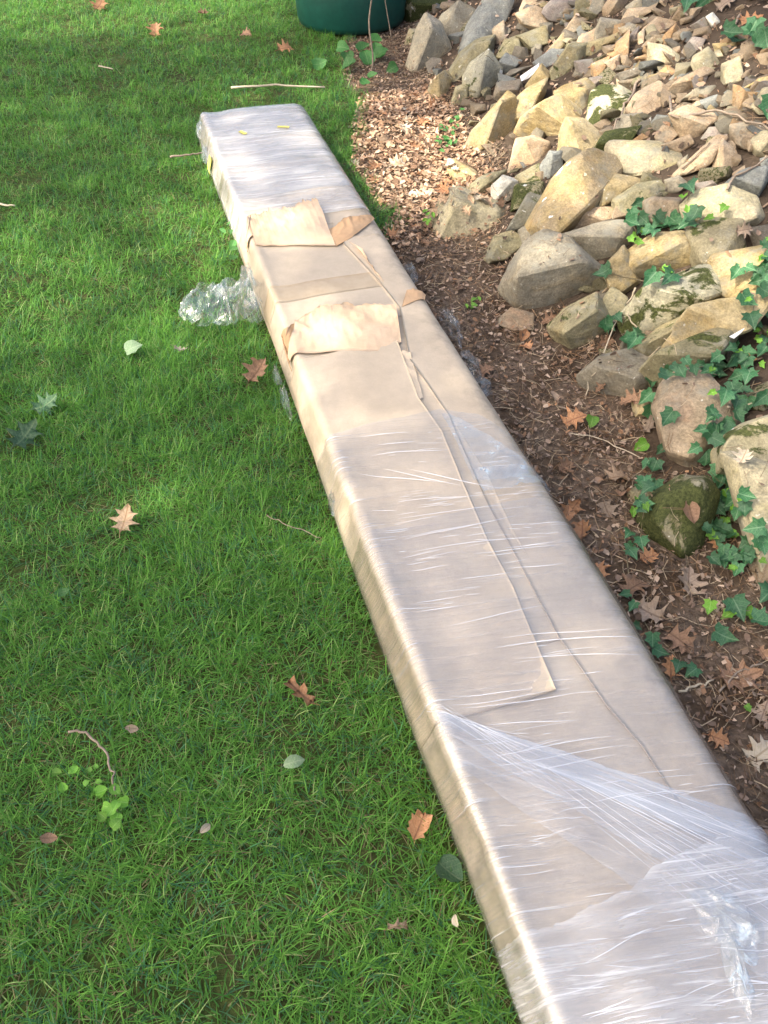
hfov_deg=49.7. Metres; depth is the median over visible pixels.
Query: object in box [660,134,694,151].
rubble stone
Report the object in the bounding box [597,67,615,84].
wedge stone
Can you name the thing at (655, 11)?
rubble stone
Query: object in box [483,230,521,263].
rock
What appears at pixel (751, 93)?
rubble stone
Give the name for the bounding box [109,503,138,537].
oak leaf
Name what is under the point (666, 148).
wedge stone
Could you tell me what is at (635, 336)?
ivy vine
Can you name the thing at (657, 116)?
rubble stone
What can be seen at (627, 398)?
oak leaf
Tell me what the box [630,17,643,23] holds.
rubble stone
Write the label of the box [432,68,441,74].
wedge stone
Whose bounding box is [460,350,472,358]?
oak leaf
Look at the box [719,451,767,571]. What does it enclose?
rock
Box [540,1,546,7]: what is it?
rubble stone
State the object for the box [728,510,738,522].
wedge stone
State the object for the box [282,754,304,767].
fallen leaf
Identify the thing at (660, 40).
rubble stone
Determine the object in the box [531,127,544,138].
wedge stone
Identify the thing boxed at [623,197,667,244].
ivy vine
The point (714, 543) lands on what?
oak leaf
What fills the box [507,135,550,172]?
rock
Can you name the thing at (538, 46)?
wedge stone
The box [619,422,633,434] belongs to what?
oak leaf
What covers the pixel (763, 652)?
oak leaf
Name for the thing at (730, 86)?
rubble stone
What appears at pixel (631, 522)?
leaf litter
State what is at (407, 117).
oak leaf
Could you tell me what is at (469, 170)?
rock
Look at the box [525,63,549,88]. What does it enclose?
rubble stone
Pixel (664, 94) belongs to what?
rubble stone
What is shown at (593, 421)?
broadleaf weed
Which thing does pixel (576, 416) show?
oak leaf
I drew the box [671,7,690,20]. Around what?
rubble stone
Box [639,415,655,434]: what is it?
oak leaf
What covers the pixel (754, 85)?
rubble stone
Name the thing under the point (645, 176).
wedge stone
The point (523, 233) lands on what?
rock
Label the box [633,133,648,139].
rubble stone
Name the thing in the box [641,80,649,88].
wedge stone
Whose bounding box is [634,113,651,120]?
wedge stone
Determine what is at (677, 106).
rubble stone
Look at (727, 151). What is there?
rubble stone
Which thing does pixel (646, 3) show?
rubble stone
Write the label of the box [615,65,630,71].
rubble stone
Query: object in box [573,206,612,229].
rock
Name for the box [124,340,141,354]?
fallen leaf
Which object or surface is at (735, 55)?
rubble stone
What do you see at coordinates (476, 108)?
wedge stone
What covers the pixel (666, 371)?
ivy vine
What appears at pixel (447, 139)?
feathery weed
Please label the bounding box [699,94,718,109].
rubble stone
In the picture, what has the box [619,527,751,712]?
ivy vine
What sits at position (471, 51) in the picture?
rock
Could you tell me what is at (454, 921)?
fallen leaf
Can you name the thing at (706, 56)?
rubble stone
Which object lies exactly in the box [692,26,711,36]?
rubble stone
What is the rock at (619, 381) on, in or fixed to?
on the ground at (650, 436)
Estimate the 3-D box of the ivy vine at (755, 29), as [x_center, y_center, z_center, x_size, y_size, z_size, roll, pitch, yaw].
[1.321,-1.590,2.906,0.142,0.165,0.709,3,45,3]
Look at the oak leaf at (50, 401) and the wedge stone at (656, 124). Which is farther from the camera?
the wedge stone at (656, 124)
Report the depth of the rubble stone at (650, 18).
3.63 m
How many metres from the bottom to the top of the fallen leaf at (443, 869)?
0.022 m
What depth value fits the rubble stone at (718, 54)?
3.16 m
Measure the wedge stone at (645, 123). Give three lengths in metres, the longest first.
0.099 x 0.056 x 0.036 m
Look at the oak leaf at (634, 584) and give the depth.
1.93 m
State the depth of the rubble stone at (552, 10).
4.07 m
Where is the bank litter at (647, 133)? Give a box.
[416,0,767,417]
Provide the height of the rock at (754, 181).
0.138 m
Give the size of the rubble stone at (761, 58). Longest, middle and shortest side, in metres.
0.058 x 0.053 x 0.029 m
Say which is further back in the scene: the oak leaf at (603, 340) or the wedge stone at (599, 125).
the wedge stone at (599, 125)
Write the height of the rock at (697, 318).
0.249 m
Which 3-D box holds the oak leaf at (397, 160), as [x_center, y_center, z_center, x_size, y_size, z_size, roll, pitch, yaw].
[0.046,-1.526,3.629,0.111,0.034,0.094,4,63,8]
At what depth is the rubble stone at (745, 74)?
2.92 m
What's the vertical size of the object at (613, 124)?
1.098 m
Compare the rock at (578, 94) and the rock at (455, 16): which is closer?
the rock at (578, 94)
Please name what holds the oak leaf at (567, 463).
on the leaf litter at (631, 522)
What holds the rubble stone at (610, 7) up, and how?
on the ground at (650, 436)
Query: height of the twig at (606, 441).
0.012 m
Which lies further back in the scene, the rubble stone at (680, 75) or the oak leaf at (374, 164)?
the oak leaf at (374, 164)
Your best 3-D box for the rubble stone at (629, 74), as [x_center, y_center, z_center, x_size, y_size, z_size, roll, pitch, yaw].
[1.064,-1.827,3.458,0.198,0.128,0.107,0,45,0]
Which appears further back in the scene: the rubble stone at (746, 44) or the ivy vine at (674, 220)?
the rubble stone at (746, 44)
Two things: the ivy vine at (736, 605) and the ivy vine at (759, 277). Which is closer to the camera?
the ivy vine at (736, 605)
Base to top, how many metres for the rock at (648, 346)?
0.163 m
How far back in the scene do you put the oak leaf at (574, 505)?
2.13 m
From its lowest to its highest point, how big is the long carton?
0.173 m
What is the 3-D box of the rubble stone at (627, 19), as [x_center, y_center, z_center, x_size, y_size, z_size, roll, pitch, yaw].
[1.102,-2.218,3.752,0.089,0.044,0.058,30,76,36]
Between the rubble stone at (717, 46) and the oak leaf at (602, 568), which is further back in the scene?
the rubble stone at (717, 46)
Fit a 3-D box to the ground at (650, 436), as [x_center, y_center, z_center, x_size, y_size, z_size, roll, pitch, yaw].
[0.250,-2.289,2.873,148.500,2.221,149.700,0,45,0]
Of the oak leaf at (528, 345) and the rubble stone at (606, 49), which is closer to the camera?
the oak leaf at (528, 345)
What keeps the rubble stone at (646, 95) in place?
on the ground at (650, 436)
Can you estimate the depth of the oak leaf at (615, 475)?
2.22 m
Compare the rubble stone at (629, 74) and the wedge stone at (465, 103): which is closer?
the rubble stone at (629, 74)
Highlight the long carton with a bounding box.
[178,104,767,1023]
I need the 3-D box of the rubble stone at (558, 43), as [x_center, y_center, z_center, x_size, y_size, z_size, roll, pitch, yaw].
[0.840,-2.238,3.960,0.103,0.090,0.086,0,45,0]
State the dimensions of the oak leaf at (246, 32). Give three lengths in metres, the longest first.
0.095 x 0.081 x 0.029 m
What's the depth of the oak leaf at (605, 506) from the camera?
2.13 m
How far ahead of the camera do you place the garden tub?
4.93 m
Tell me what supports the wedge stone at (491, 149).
on the ground at (650, 436)
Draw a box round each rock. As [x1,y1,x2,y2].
[403,0,451,22]
[404,28,415,44]
[405,12,451,72]
[425,70,451,98]
[428,186,506,238]
[439,0,475,36]
[447,158,478,183]
[448,34,495,81]
[450,84,468,105]
[458,0,514,51]
[462,49,502,97]
[465,90,516,150]
[465,169,506,193]
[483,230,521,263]
[490,175,518,199]
[492,20,507,43]
[493,79,523,100]
[495,307,533,330]
[496,36,523,58]
[498,229,600,309]
[499,53,522,72]
[505,65,532,76]
[505,192,540,232]
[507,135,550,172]
[510,181,545,211]
[513,94,581,136]
[514,77,547,122]
[515,25,549,50]
[515,163,540,182]
[518,226,530,242]
[524,148,622,234]
[539,150,562,178]
[546,292,616,348]
[553,77,595,109]
[557,116,600,150]
[563,219,635,259]
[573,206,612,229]
[576,348,648,396]
[585,84,631,124]
[593,125,641,150]
[599,173,640,206]
[602,287,628,322]
[603,245,640,294]
[604,140,682,176]
[611,180,667,218]
[615,112,642,128]
[617,264,721,335]
[626,486,653,502]
[628,230,690,277]
[631,392,651,416]
[633,316,679,356]
[635,474,720,558]
[638,327,738,387]
[642,196,683,223]
[651,367,740,466]
[660,292,767,348]
[679,183,764,226]
[685,217,746,266]
[707,245,766,298]
[710,415,767,476]
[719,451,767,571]
[725,165,767,197]
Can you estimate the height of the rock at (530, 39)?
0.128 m
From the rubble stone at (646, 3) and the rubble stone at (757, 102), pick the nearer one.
the rubble stone at (757, 102)
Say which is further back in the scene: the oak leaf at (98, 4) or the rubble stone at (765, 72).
the oak leaf at (98, 4)
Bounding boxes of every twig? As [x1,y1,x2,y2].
[0,203,15,206]
[68,729,115,790]
[170,152,202,157]
[231,83,324,88]
[267,515,320,537]
[571,433,639,457]
[585,321,616,394]
[611,543,643,552]
[613,78,640,128]
[627,287,642,340]
[668,95,767,129]
[678,679,713,692]
[681,142,709,169]
[718,663,762,692]
[726,156,767,189]
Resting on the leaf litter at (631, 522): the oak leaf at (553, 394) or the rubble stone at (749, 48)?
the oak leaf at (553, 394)
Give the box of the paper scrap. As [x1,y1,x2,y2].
[729,328,743,337]
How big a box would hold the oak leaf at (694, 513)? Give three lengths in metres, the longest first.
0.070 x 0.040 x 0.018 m
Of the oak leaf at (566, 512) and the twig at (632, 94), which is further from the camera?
the twig at (632, 94)
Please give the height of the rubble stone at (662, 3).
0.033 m
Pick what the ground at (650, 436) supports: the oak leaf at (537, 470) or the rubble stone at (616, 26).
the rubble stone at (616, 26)
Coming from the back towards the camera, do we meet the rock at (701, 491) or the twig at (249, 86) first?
the twig at (249, 86)
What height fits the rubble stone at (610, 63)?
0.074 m
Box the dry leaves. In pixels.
[350,75,491,247]
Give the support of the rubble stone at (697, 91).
on the ground at (650, 436)
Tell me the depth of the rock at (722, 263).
2.42 m
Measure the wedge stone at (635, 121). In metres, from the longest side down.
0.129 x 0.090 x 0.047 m
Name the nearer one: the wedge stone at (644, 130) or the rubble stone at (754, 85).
the rubble stone at (754, 85)
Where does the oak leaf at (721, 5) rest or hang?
on the ground at (650, 436)
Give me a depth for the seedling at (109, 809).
1.52 m
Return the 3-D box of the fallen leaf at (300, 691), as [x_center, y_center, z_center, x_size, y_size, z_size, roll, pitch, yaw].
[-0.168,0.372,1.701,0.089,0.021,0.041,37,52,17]
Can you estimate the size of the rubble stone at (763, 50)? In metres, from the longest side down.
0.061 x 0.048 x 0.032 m
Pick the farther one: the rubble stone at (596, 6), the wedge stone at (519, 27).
the wedge stone at (519, 27)
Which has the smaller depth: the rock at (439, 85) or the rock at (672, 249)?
the rock at (672, 249)
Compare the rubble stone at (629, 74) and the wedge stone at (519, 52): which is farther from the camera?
the wedge stone at (519, 52)
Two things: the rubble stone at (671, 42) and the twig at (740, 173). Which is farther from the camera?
the rubble stone at (671, 42)
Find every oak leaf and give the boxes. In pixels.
[5,418,41,451]
[26,391,57,414]
[89,0,107,10]
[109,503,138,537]
[146,23,163,36]
[170,344,187,350]
[196,8,207,13]
[238,27,251,35]
[241,357,268,386]
[276,39,293,51]
[368,161,380,172]
[369,174,378,183]
[375,129,392,144]
[382,153,405,167]
[385,104,402,113]
[386,198,397,209]
[386,224,401,240]
[391,159,405,170]
[398,122,411,132]
[402,114,412,122]
[406,140,423,149]
[412,186,431,200]
[415,257,424,263]
[417,115,429,125]
[427,166,441,176]
[428,98,436,105]
[428,203,438,216]
[433,180,448,193]
[438,191,448,203]
[442,177,453,183]
[444,158,454,165]
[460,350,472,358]
[461,204,470,215]
[467,194,473,202]
[470,185,480,193]
[473,191,487,199]
[476,363,493,377]
[480,194,493,206]
[496,196,505,206]
[519,329,529,341]
[519,340,532,348]
[531,463,539,472]
[541,310,558,323]
[551,390,559,402]
[557,457,575,474]
[560,406,586,428]
[560,498,583,516]
[563,505,574,520]
[571,519,590,542]
[594,493,619,519]
[594,561,610,579]
[595,382,605,392]
[596,332,614,351]
[601,463,635,480]
[616,489,626,495]
[617,573,649,599]
[619,387,642,404]
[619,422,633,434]
[627,389,647,403]
[633,595,671,622]
[636,547,658,562]
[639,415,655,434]
[659,624,696,653]
[662,654,683,681]
[678,565,707,602]
[683,501,699,523]
[705,727,729,748]
[708,538,726,548]
[712,657,764,699]
[714,0,734,13]
[731,447,753,463]
[736,11,763,24]
[736,220,752,238]
[742,734,767,772]
[751,700,767,722]
[755,645,767,659]
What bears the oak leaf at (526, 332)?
on the ground at (650, 436)
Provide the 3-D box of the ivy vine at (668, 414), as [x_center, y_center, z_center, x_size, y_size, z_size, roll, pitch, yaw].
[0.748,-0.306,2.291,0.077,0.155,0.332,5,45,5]
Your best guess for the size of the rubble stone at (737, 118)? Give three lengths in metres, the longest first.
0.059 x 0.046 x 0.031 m
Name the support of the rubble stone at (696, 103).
on the ground at (650, 436)
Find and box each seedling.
[51,765,78,791]
[83,764,101,785]
[94,783,128,830]
[219,221,238,258]
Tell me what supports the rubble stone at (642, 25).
on the ground at (650, 436)
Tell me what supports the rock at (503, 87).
on the ground at (650, 436)
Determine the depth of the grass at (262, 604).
1.89 m
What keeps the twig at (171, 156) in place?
on the grass at (262, 604)
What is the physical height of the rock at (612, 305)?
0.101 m
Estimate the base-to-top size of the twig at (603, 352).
0.107 m
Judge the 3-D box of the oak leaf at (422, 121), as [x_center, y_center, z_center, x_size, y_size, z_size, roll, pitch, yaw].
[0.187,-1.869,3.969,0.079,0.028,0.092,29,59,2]
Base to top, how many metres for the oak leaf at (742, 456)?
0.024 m
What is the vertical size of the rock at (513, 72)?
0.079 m
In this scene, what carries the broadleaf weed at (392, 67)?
on the ground at (650, 436)
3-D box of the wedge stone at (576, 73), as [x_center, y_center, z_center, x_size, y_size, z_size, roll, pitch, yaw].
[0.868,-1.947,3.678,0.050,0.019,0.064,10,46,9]
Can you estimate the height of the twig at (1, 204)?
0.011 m
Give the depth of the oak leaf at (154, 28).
4.97 m
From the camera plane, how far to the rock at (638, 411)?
2.36 m
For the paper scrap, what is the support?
on the ivy vine at (742, 357)
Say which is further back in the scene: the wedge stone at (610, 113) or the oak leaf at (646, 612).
the wedge stone at (610, 113)
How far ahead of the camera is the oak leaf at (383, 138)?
3.80 m
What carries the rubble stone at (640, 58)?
on the ground at (650, 436)
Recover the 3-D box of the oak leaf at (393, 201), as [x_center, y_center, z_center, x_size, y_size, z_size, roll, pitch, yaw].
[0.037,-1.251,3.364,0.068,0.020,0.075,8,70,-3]
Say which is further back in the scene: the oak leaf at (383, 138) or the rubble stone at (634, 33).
the oak leaf at (383, 138)
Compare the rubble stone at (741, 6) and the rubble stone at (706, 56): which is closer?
the rubble stone at (706, 56)
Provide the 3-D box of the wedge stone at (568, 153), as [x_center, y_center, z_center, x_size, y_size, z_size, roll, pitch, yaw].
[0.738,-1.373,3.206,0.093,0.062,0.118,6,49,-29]
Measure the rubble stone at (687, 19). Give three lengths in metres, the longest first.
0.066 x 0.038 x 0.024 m
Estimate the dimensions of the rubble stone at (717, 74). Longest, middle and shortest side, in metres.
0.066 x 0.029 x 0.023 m
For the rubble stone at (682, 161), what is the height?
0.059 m
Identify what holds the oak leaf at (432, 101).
on the ground at (650, 436)
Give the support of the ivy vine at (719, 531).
on the ground at (650, 436)
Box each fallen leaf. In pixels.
[37,832,57,842]
[52,588,69,596]
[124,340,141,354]
[124,724,138,732]
[199,823,210,833]
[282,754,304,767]
[283,676,318,705]
[383,918,407,930]
[407,809,432,842]
[435,854,462,881]
[451,914,458,927]
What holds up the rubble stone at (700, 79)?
on the rubble stone at (694, 81)
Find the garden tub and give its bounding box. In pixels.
[296,0,405,34]
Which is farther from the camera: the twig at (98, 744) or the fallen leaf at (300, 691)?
the fallen leaf at (300, 691)
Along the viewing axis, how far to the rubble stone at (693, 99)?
2.99 m
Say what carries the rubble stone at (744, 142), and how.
on the ground at (650, 436)
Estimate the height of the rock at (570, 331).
0.184 m
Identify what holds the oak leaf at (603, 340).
on the ground at (650, 436)
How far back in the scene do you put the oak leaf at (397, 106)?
4.09 m
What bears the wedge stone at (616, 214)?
on the ground at (650, 436)
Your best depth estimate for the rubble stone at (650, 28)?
3.58 m
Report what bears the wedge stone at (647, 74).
on the ground at (650, 436)
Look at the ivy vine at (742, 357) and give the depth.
2.29 m
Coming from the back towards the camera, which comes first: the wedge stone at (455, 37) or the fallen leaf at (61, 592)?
the wedge stone at (455, 37)
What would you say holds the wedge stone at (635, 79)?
on the ground at (650, 436)
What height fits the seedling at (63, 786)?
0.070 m
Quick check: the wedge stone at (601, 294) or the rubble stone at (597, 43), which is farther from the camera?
the rubble stone at (597, 43)
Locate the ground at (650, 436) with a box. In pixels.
[0,0,767,1023]
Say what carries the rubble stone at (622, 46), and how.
on the ground at (650, 436)
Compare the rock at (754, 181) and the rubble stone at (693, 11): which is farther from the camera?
the rubble stone at (693, 11)
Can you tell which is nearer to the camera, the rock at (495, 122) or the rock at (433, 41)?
the rock at (495, 122)
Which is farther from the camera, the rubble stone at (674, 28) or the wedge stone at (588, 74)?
the wedge stone at (588, 74)
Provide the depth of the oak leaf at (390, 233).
3.16 m
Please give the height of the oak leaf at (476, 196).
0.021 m
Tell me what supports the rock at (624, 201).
on the ground at (650, 436)
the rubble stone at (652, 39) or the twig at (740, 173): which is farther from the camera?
the rubble stone at (652, 39)
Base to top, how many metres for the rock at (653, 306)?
0.240 m
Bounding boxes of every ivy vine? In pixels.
[592,260,682,286]
[598,310,646,349]
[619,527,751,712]
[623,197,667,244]
[630,443,664,551]
[638,376,680,426]
[658,355,717,379]
[663,176,730,230]
[679,0,711,11]
[687,367,767,482]
[689,311,767,406]
[702,473,756,575]
[702,581,767,645]
[721,16,767,119]
[730,237,767,339]
[740,517,767,565]
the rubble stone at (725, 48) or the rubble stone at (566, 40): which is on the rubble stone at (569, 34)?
the rubble stone at (566, 40)
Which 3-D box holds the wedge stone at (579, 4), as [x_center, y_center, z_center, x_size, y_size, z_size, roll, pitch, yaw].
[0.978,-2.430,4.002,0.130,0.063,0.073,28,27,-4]
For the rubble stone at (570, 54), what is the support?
on the ground at (650, 436)
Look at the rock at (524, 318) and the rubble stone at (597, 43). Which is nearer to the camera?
the rock at (524, 318)
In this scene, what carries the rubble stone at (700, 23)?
on the ground at (650, 436)
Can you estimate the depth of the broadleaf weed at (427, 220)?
3.22 m
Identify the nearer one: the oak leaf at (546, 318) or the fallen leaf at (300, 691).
the fallen leaf at (300, 691)
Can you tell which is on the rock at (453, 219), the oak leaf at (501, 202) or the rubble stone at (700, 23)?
the oak leaf at (501, 202)
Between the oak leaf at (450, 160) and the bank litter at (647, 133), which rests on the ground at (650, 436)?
the bank litter at (647, 133)
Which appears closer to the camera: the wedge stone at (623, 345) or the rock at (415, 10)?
the wedge stone at (623, 345)
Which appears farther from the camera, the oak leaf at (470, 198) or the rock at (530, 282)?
the oak leaf at (470, 198)
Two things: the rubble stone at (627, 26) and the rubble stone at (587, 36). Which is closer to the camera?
the rubble stone at (627, 26)
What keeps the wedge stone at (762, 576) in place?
on the ground at (650, 436)
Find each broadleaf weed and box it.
[311,33,388,71]
[359,61,398,87]
[422,209,434,224]
[465,296,480,308]
[586,414,649,450]
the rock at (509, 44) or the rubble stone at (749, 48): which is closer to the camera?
the rubble stone at (749, 48)
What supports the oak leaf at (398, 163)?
on the ground at (650, 436)
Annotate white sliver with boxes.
[520,64,538,80]
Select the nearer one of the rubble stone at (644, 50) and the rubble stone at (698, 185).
the rubble stone at (698, 185)
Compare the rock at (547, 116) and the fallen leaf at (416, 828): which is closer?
the fallen leaf at (416, 828)
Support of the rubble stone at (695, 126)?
on the ground at (650, 436)
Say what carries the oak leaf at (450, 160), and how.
on the rock at (469, 170)
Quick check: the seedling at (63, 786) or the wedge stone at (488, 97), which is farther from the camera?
the wedge stone at (488, 97)
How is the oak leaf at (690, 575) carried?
on the ground at (650, 436)
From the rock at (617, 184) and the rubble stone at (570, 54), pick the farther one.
the rubble stone at (570, 54)
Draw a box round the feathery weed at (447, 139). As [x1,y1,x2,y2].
[434,108,464,151]
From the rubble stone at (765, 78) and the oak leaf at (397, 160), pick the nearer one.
the rubble stone at (765, 78)
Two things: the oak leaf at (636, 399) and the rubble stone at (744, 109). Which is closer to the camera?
the oak leaf at (636, 399)
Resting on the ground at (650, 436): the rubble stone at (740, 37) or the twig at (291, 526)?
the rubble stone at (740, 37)
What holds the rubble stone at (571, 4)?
on the ground at (650, 436)
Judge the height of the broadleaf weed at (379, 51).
0.096 m
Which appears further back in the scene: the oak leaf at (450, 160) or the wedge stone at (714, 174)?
the oak leaf at (450, 160)
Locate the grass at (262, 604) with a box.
[0,0,518,1023]
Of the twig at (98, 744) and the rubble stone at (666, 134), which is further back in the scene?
the rubble stone at (666, 134)
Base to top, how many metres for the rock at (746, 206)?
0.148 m
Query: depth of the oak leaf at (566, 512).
2.12 m
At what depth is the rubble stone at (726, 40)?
3.17 m
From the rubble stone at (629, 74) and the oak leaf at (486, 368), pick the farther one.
the rubble stone at (629, 74)
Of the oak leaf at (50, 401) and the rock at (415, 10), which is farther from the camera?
the rock at (415, 10)
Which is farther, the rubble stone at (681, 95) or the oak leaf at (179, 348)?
the rubble stone at (681, 95)
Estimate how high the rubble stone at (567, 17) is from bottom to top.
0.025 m
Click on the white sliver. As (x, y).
(527, 74)
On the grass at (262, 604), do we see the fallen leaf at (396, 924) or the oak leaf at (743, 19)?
the fallen leaf at (396, 924)
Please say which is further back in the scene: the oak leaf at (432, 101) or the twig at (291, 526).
the oak leaf at (432, 101)
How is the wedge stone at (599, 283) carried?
on the ground at (650, 436)
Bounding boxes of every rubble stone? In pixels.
[515,5,551,30]
[519,0,544,10]
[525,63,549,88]
[532,48,563,67]
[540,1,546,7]
[541,0,575,21]
[548,32,565,49]
[549,42,587,79]
[560,29,577,40]
[562,8,573,14]
[562,14,573,19]
[563,38,575,42]
[564,15,586,32]
[567,1,574,7]
[574,58,593,74]
[577,28,594,41]
[586,37,605,55]
[589,0,606,13]
[589,76,602,85]
[591,56,609,76]
[594,17,620,39]
[601,32,620,45]
[602,0,627,16]
[602,44,614,53]
[604,54,619,69]
[606,27,613,34]
[607,28,629,57]
[613,23,625,33]
[614,67,650,80]
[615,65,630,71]
[617,78,632,88]
[618,17,647,34]
[620,16,634,22]
[621,7,646,19]
[622,56,631,66]
[624,80,668,113]
[625,0,642,8]
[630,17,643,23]
[630,26,639,45]
[630,36,637,44]
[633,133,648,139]
[634,54,646,61]
[636,17,647,28]
[638,28,644,44]
[639,3,657,15]
[641,33,664,46]
[642,0,658,6]
[642,17,676,35]
[642,45,646,53]
[646,24,656,33]
[646,42,679,66]
[647,15,657,22]
[649,30,659,36]
[650,7,665,16]
[651,114,666,122]
[654,125,677,142]
[656,38,662,43]
[657,65,674,74]
[658,72,670,77]
[659,0,667,6]
[660,88,675,106]
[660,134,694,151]
[662,23,678,44]
[662,51,675,65]
[664,38,681,47]
[664,175,686,193]
[667,66,714,95]
[668,104,717,137]
[669,6,680,14]
[669,71,690,80]
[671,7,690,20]
[671,134,727,176]
[672,28,691,41]
[672,46,680,53]
[672,103,683,110]
[674,62,691,76]
[675,97,681,103]
[676,93,686,97]
[677,154,688,167]
[679,15,693,24]
[680,11,688,16]
[680,31,692,42]
[681,36,705,53]
[681,85,716,101]
[684,42,695,59]
[688,97,699,100]
[689,7,701,17]
[690,17,708,28]
[690,46,719,70]
[691,75,707,88]
[691,76,703,87]
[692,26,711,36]
[692,101,700,105]
[695,180,716,189]
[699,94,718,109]
[701,126,727,139]
[706,12,719,26]
[712,42,736,53]
[712,138,737,167]
[714,50,723,58]
[714,71,720,77]
[715,118,730,133]
[716,95,721,105]
[717,110,737,120]
[720,34,747,45]
[720,56,743,84]
[720,90,731,106]
[721,46,733,54]
[724,108,743,116]
[726,82,736,90]
[728,141,737,150]
[729,121,766,149]
[730,53,743,60]
[730,117,738,123]
[732,84,748,109]
[732,165,745,175]
[734,116,747,121]
[735,4,744,9]
[735,93,753,108]
[736,34,746,42]
[738,41,760,56]
[741,69,750,78]
[741,137,751,150]
[742,77,756,86]
[742,102,751,111]
[743,44,755,60]
[744,76,767,88]
[746,91,758,95]
[746,125,762,134]
[746,134,754,151]
[750,81,759,91]
[750,87,767,114]
[751,130,767,156]
[754,80,767,91]
[754,99,767,112]
[756,52,767,64]
[760,48,767,52]
[760,69,767,74]
[760,156,767,165]
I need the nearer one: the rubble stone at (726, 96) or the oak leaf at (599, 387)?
the oak leaf at (599, 387)
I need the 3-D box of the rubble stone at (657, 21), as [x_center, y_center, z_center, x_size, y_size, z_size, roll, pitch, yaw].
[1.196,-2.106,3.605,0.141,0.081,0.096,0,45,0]
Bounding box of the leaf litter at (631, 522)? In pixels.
[339,2,767,846]
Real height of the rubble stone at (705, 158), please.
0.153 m
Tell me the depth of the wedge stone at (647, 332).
2.51 m
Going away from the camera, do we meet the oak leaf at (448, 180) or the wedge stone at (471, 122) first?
the oak leaf at (448, 180)
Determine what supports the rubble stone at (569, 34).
on the ground at (650, 436)
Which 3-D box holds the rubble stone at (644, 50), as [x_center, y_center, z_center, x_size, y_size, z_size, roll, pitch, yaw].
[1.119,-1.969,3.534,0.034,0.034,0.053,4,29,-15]
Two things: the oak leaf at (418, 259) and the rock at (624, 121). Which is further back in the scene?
the rock at (624, 121)
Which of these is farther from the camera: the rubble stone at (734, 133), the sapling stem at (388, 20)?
the sapling stem at (388, 20)
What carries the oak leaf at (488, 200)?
on the rock at (453, 219)
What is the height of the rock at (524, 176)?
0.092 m
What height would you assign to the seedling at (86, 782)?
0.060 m
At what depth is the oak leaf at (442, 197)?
3.18 m
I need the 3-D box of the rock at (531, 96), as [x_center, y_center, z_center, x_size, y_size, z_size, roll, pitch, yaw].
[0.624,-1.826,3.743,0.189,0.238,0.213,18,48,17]
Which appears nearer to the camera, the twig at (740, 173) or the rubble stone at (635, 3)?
the twig at (740, 173)
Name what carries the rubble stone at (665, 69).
on the ground at (650, 436)
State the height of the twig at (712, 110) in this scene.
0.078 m
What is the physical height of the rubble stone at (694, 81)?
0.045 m
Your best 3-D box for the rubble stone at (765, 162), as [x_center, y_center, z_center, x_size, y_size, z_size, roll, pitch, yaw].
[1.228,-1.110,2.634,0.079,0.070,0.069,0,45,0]
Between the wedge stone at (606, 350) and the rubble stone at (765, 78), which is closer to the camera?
the wedge stone at (606, 350)
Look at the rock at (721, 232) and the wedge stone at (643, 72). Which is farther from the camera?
the wedge stone at (643, 72)
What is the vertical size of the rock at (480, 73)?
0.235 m
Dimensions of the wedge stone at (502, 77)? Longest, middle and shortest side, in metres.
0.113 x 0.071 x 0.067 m
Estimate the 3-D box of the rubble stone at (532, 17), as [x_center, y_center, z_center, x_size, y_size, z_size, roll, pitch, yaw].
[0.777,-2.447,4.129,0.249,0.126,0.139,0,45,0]
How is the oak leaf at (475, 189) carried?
on the rock at (453, 219)
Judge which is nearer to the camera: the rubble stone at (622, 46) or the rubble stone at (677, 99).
the rubble stone at (677, 99)
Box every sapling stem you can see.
[368,0,373,70]
[385,1,391,37]
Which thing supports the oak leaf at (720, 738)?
on the ground at (650, 436)
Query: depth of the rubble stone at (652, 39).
3.55 m
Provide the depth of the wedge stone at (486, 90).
4.03 m
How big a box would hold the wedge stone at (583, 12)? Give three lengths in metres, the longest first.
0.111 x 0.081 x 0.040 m
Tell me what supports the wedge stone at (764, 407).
on the ground at (650, 436)
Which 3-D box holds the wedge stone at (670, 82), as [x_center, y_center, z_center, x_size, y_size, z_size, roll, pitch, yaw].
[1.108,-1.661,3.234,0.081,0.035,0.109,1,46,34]
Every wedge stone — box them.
[425,57,443,74]
[432,4,439,13]
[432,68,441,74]
[440,1,453,9]
[448,31,463,43]
[460,20,468,30]
[460,98,478,108]
[468,120,479,125]
[470,103,485,114]
[481,86,491,97]
[482,142,498,156]
[485,95,492,100]
[497,73,515,80]
[504,189,512,202]
[509,133,517,140]
[509,168,519,173]
[512,46,528,59]
[515,23,528,31]
[531,44,541,55]
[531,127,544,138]
[533,48,541,60]
[535,171,542,179]
[539,22,553,33]
[559,146,581,161]
[572,68,591,77]
[573,71,583,76]
[575,0,589,9]
[576,22,591,36]
[577,7,597,20]
[578,285,597,292]
[581,24,593,29]
[591,54,606,61]
[592,277,606,290]
[593,118,610,130]
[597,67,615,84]
[598,125,615,135]
[598,289,616,300]
[598,348,616,354]
[600,109,623,119]
[611,206,625,219]
[620,341,626,349]
[629,115,650,125]
[631,76,646,86]
[633,48,642,56]
[633,63,646,75]
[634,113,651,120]
[637,118,652,134]
[638,60,663,69]
[638,69,653,86]
[640,171,661,181]
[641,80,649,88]
[641,125,652,134]
[644,330,652,336]
[648,74,662,83]
[651,116,672,130]
[662,146,668,152]
[665,78,677,87]
[698,166,732,181]
[725,351,734,361]
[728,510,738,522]
[731,154,741,165]
[737,541,767,583]
[746,381,767,410]
[749,224,767,245]
[759,325,767,335]
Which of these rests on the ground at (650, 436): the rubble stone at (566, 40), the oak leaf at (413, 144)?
the oak leaf at (413, 144)

